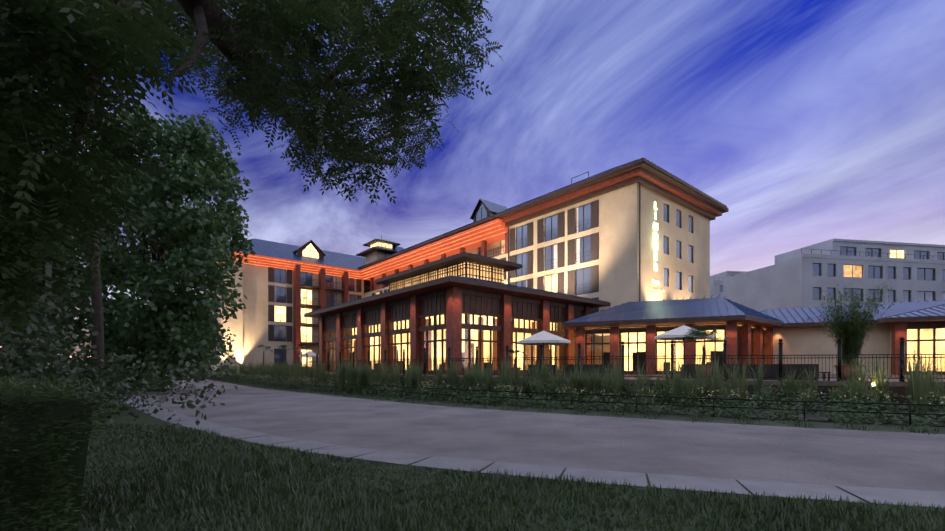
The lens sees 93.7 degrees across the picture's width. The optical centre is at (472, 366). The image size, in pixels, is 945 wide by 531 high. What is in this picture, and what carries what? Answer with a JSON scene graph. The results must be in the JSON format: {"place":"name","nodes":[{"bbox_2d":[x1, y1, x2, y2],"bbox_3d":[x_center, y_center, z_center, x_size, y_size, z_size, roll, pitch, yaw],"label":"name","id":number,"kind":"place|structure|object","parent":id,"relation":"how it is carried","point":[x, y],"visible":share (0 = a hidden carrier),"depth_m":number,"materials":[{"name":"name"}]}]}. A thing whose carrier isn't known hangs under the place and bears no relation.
{"place":"outdoors","nodes":[
{"label":"outdoors","id":0,"kind":"place"},
{"bbox_2d":[0,0,503,356],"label":"tree","id":1,"kind":"object","parent":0,"point":[69,38],"depth_m":5.09,"materials":[{"name":"green plant"}]},
{"bbox_2d":[1,0,944,365],"label":"sky","id":2,"kind":"structure","parent":0,"point":[812,122],"materials":[{"name":"blue"}]},
{"bbox_2d":[46,367,944,530],"bbox_3d":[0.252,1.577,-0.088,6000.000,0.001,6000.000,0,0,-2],"label":"ground","id":3,"kind":"structure","parent":0,"point":[124,417],"depth_m":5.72,"materials":[{"name":"green plant"}]},
{"bbox_2d":[0,375,120,530],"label":"hedge","id":4,"kind":"object","parent":3,"relation":"on","point":[32,385],"depth_m":3.87,"materials":[{"name":"green plant"}]},
{"bbox_2d":[14,220,204,404],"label":"tree trunks","id":5,"kind":"object","parent":3,"relation":"on","point":[97,306],"visible":0.12,"depth_m":16.31,"materials":[{"name":"brown plant"}]},
{"bbox_2d":[0,229,237,434],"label":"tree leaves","id":6,"kind":"object","parent":3,"relation":"on","point":[41,355],"visible":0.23,"depth_m":11.23,"materials":[{"name":"green plant"}]},
{"bbox_2d":[41,105,255,390],"bbox_3d":[-22.758,-8.308,28.107,19.578,20.274,11.235,0,0,-2],"label":"tree","id":7,"kind":"object","parent":3,"relation":"on","point":[205,233],"depth_m":24.93,"materials":[{"name":"green plant"}]},
{"bbox_2d":[120,386,944,507],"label":"path slabs","id":8,"kind":"structure","parent":3,"relation":"on","point":[882,495],"depth_m":6.41,"materials":[{"name":"grey concrete"}]},
{"bbox_2d":[249,382,944,425],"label":"planting bed soil","id":9,"kind":"structure","parent":3,"relation":"on","point":[808,416],"depth_m":15.22,"materials":[{"name":"brown soil"}]},
{"bbox_2d":[196,372,944,425],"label":"bed shrubs","id":10,"kind":"object","parent":9,"relation":"on","point":[854,417],"visible":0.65,"depth_m":16.30,"materials":[{"name":"green plant"}]},
{"bbox_2d":[221,372,944,403],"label":"bed flowers","id":11,"kind":"object","parent":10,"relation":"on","point":[603,389],"visible":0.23,"depth_m":16.65,"materials":[{"name":"beige plant"}]},
{"bbox_2d":[214,374,944,425],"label":"garden rail","id":12,"kind":"object","parent":9,"relation":"on","point":[803,409],"visible":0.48,"depth_m":14.47,"materials":[{"name":"black metal"}]},
{"bbox_2d":[220,342,944,415],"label":"ornamental grasses","id":13,"kind":"object","parent":9,"relation":"on","point":[919,388],"visible":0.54,"depth_m":19.13,"materials":[{"name":"green plant"}]},
{"bbox_2d":[309,370,944,403],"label":"shrubs","id":14,"kind":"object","parent":3,"relation":"on","point":[900,388],"depth_m":19.79,"materials":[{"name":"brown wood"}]},
{"bbox_2d":[299,351,318,358],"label":"parasol","id":15,"kind":"object","parent":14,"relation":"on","point":[310,354],"visible":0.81,"depth_m":66.20,"materials":[{"name":"white fabric"}]},
{"bbox_2d":[304,252,609,374],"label":"pavilion","id":16,"kind":"structure","parent":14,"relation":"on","point":[462,304],"depth_m":37.35,"materials":[{"name":"red wood"}]},
{"bbox_2d":[205,162,728,369],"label":"hotel","id":17,"kind":"structure","parent":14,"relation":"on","point":[594,239],"depth_m":48.49,"materials":[{"name":"paint"}]},
{"bbox_2d":[196,158,726,286],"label":"roof","id":18,"kind":"structure","parent":17,"relation":"on","point":[382,250],"depth_m":73.46,"materials":[{"name":"brown wood"}]},
{"bbox_2d":[650,287,664,292],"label":"sign letter","id":19,"kind":"object","parent":17,"relation":"attached to","point":[657,290],"visible":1,"depth_m":42.63,"materials":[{"name":"white plastic"}]},
{"bbox_2d":[510,359,520,376],"bbox_3d":[2.507,0.092,26.002,0.636,1.070,0.620,0,0,-2],"label":"potted palm","id":20,"kind":"object","parent":14,"relation":"on","point":[515,363],"visible":0.48,"depth_m":25.80,"materials":[{"name":"ceramic"}]},
{"bbox_2d":[504,349,527,358],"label":"potted palm fronds","id":21,"kind":"object","parent":20,"relation":"on","point":[512,351],"visible":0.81,"depth_m":25.87,"materials":[{"name":"green plant"}]},
{"bbox_2d":[517,329,570,356],"bbox_3d":[4.590,-0.908,28.674,3.246,3.070,3.246,0,0,-2],"label":"parasol","id":22,"kind":"object","parent":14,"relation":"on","point":[543,337],"visible":0.94,"depth_m":27.79,"materials":[{"name":"white fabric"}]},
{"bbox_2d":[306,337,944,381],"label":"ornamental grasses","id":23,"kind":"object","parent":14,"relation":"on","point":[839,357],"visible":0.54,"depth_m":20.53,"materials":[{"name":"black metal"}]},
{"bbox_2d":[528,364,830,380],"bbox_3d":[9.618,0.257,23.156,13.832,0.740,3.591,0,0,18],"label":"patio furniture","id":24,"kind":"object","parent":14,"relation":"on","point":[770,369],"visible":0.48,"depth_m":21.46,"materials":[{"name":"wicker"}]},
{"bbox_2d":[654,324,714,363],"bbox_3d":[12.666,-0.983,26.543,3.061,3.220,3.061,0,0,-2],"label":"parasol","id":25,"kind":"object","parent":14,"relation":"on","point":[676,333],"visible":0.71,"depth_m":26.14,"materials":[{"name":"white fabric"}]},
{"bbox_2d":[695,347,711,378],"bbox_3d":[11.280,-0.168,21.594,0.763,1.590,0.744,0,0,-2],"label":"potted palm","id":26,"kind":"object","parent":14,"relation":"on","point":[704,353],"visible":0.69,"depth_m":21.51,"materials":[{"name":"ceramic"}]},
{"bbox_2d":[681,327,728,346],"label":"potted palm fronds","id":27,"kind":"object","parent":26,"relation":"on","point":[701,333],"visible":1,"depth_m":21.28,"materials":[{"name":"green plant"}]},
{"bbox_2d":[563,294,944,374],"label":"wing","id":28,"kind":"structure","parent":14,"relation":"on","point":[638,326],"depth_m":33.04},
{"bbox_2d":[807,283,885,380],"bbox_3d":[16.666,-1.462,19.714,2.954,4.177,2.945,0,0,-2],"label":"potted bamboo","id":29,"kind":"object","parent":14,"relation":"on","point":[845,378],"visible":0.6,"depth_m":19.54,"materials":[{"name":"plant"}]},
{"bbox_2d":[806,278,897,358],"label":"bamboo pot leaves","id":30,"kind":"object","parent":29,"relation":"on","point":[849,333],"visible":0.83,"depth_m":19.48,"materials":[{"name":"green plant"}]},
{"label":"palm pot","id":31,"kind":"object","parent":14,"relation":"on","visible":0},
{"bbox_2d":[258,344,272,351],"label":"palm fronds","id":32,"kind":"object","parent":31,"relation":"attached to","point":[261,345],"visible":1,"depth_m":64.86,"materials":[{"name":"green plant"}]},
{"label":"palm pot","id":33,"kind":"object","parent":14,"relation":"on","visible":0},
{"bbox_2d":[278,345,288,352],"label":"palm fronds","id":34,"kind":"object","parent":33,"relation":"attached to","point":[284,347],"visible":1,"depth_m":65.60,"materials":[{"name":"green plant"}]},
{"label":"palm pot","id":35,"kind":"object","parent":14,"relation":"on","visible":0},
{"bbox_2d":[293,345,308,351],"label":"palm fronds","id":36,"kind":"object","parent":35,"relation":"on","point":[301,347],"visible":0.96,"depth_m":65.49,"materials":[{"name":"green plant"}]},
{"bbox_2d":[143,375,944,491],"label":"road","id":37,"kind":"structure","parent":0,"point":[878,459],"depth_m":9.54,"materials":[{"name":"grey asphalt"}]},
{"bbox_2d":[710,271,745,297],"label":"building","id":38,"kind":"structure","parent":0,"point":[716,285],"depth_m":106.64,"materials":[{"name":"grey paint"}]},
{"bbox_2d":[723,238,944,311],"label":"apartment block","id":39,"kind":"structure","parent":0,"point":[806,276],"depth_m":60.41,"materials":[{"name":"grey paint"}]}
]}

